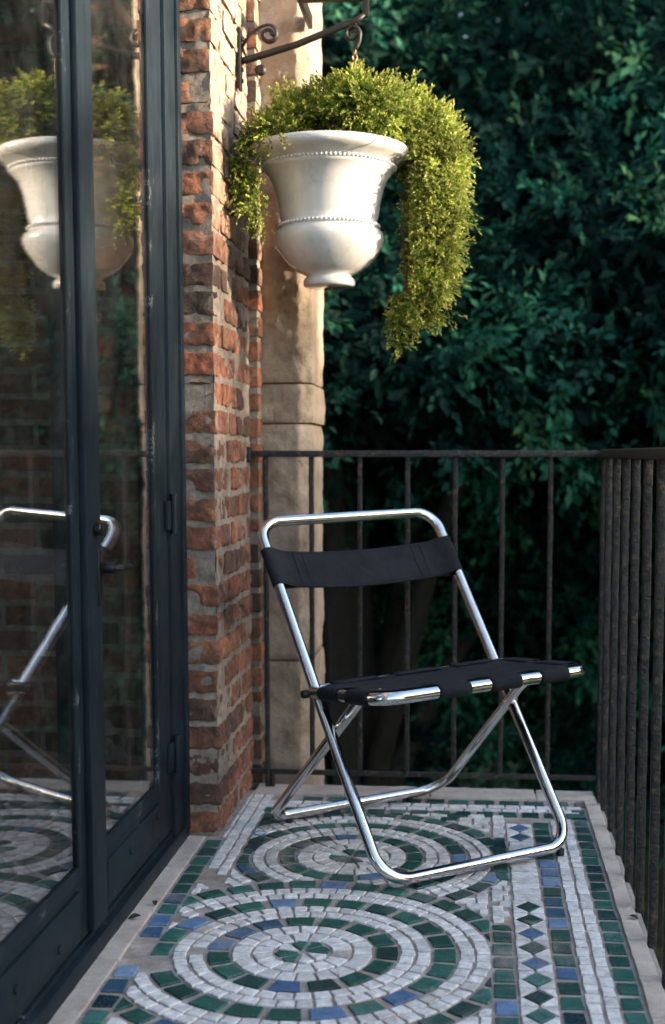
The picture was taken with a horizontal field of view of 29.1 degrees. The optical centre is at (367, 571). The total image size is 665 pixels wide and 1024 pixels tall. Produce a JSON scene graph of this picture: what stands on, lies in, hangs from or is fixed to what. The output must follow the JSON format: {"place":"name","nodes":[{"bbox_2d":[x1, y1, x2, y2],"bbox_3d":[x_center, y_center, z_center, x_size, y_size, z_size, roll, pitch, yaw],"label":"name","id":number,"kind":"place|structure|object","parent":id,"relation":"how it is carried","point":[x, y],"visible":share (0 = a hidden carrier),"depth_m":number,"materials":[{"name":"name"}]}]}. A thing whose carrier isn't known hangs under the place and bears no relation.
{"place":"outdoors","nodes":[
{"label":"outdoors","id":0,"kind":"place"},
{"bbox_2d":[0,0,142,933],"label":"brick house","id":1,"kind":"structure","parent":0,"point":[30,867],"depth_m":3.58,"materials":[{"name":"brick"}]},
{"bbox_2d":[0,0,190,1023],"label":"glazed door","id":2,"kind":"structure","parent":1,"relation":"attached to","point":[57,934],"depth_m":2.52,"materials":[{"name":"black metal"}]},
{"bbox_2d":[180,0,253,834],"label":"brick pier","id":3,"kind":"structure","parent":1,"relation":"attached to","point":[216,273],"depth_m":3.33,"materials":[{"name":"brick"}]},
{"bbox_2d":[237,0,368,91],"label":"wall bracket","id":4,"kind":"object","parent":3,"relation":"attached to","point":[346,25],"depth_m":3.51,"materials":[{"name":"metal"}]},
{"bbox_2d":[327,49,357,129],"bbox_3d":[-0.113,-1.286,3.432,0.302,0.285,0.274,0,5,5],"label":"hanging chain","id":5,"kind":"object","parent":4,"relation":"hanging from","point":[355,60],"visible":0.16,"depth_m":3.49,"materials":[{"name":"gold metal"}]},
{"bbox_2d":[248,130,409,289],"bbox_3d":[-0.105,-0.967,3.497,0.441,0.371,0.441,0,5,5],"label":"hanging urn","id":6,"kind":"object","parent":5,"relation":"hanging from","point":[329,186],"visible":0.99,"depth_m":3.37,"materials":[{"name":"ceramic"}]},
{"bbox_2d":[226,58,482,364],"bbox_3d":[-0.022,-0.977,3.493,0.680,0.812,0.492,0,5,5],"label":"trailing plant","id":7,"kind":"object","parent":6,"relation":"in","point":[425,129],"visible":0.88,"depth_m":3.43,"materials":[{"name":"green plant"}]},
{"bbox_2d":[249,789,664,991],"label":"balcony slab","id":8,"kind":"structure","parent":0,"point":[640,919],"depth_m":2.88,"materials":[{"name":"concrete"}]},
{"bbox_2d":[48,783,664,1023],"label":"stone edging","id":9,"kind":"object","parent":8,"relation":"on","point":[73,1007],"visible":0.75,"depth_m":2.91,"materials":[{"name":"grey stone"}]},
{"bbox_2d":[128,913,140,918],"bbox_3d":[-0.500,0.739,2.741,0.025,0.009,0.018,0,5,5],"label":"fallen leaf","id":10,"kind":"object","parent":9,"relation":"on","point":[133,915],"visible":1,"depth_m":2.74,"materials":[{"name":"brown plant"}]},
{"bbox_2d":[75,790,651,1023],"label":"mosaic tiles","id":11,"kind":"object","parent":8,"relation":"on","point":[525,890],"visible":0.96,"depth_m":2.69,"materials":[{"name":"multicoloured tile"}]},
{"bbox_2d":[257,508,585,886],"bbox_3d":[0.118,0.274,3.279,0.646,0.844,0.679,-3,6,-31],"label":"folding chair","id":12,"kind":"object","parent":11,"relation":"on","point":[511,678],"visible":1,"depth_m":3.29,"materials":[{"name":"silver metal"}]},
{"bbox_2d":[246,447,664,988],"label":"balcony railing","id":13,"kind":"object","parent":8,"relation":"attached to","point":[605,752],"visible":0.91,"depth_m":3.38,"materials":[{"name":"black metal"}]},
{"bbox_2d":[381,620,663,971],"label":"ground","id":14,"kind":"structure","parent":0,"point":[660,916],"depth_m":14.17,"materials":[{"name":"green plant"}]},
{"bbox_2d":[245,0,264,789],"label":"brick return","id":15,"kind":"object","parent":14,"relation":"on","point":[255,282],"visible":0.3,"depth_m":3.80,"materials":[{"name":"brick"}]},
{"bbox_2d":[258,0,324,784],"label":"stone pilaster","id":16,"kind":"object","parent":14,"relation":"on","point":[293,399],"visible":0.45,"depth_m":3.85,"materials":[{"name":"stone"}]},
{"bbox_2d":[321,0,558,659],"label":"leafy tree","id":17,"kind":"object","parent":14,"relation":"on","point":[420,16],"depth_m":10.46,"materials":[{"name":"green plant"}]},
{"bbox_2d":[263,0,664,788],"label":"leafy tree","id":18,"kind":"object","parent":14,"relation":"on","point":[491,376],"visible":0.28,"depth_m":7.19,"materials":[{"name":"green plant"}]},
{"bbox_2d":[323,0,664,792],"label":"leafy tree","id":19,"kind":"object","parent":14,"relation":"on","point":[571,54],"visible":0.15,"depth_m":8.10,"materials":[{"name":"green plant"}]},
{"bbox_2d":[374,0,652,709],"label":"wood","id":20,"kind":"object","parent":14,"relation":"on","point":[497,19],"depth_m":22.50,"materials":[{"name":"green plant"}]},
{"bbox_2d":[397,62,664,870],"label":"leafy tree","id":21,"kind":"object","parent":14,"relation":"on","point":[603,133],"visible":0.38,"depth_m":7.80,"materials":[{"name":"green plant"}]},
{"bbox_2d":[493,8,664,856],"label":"leafy tree","id":22,"kind":"object","parent":14,"relation":"on","point":[532,713],"depth_m":14.34,"materials":[{"name":"green plant"}]},
{"bbox_2d":[555,369,664,715],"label":"leafy tree","id":23,"kind":"object","parent":14,"relation":"on","point":[663,444],"depth_m":11.03,"materials":[{"name":"green plant"}]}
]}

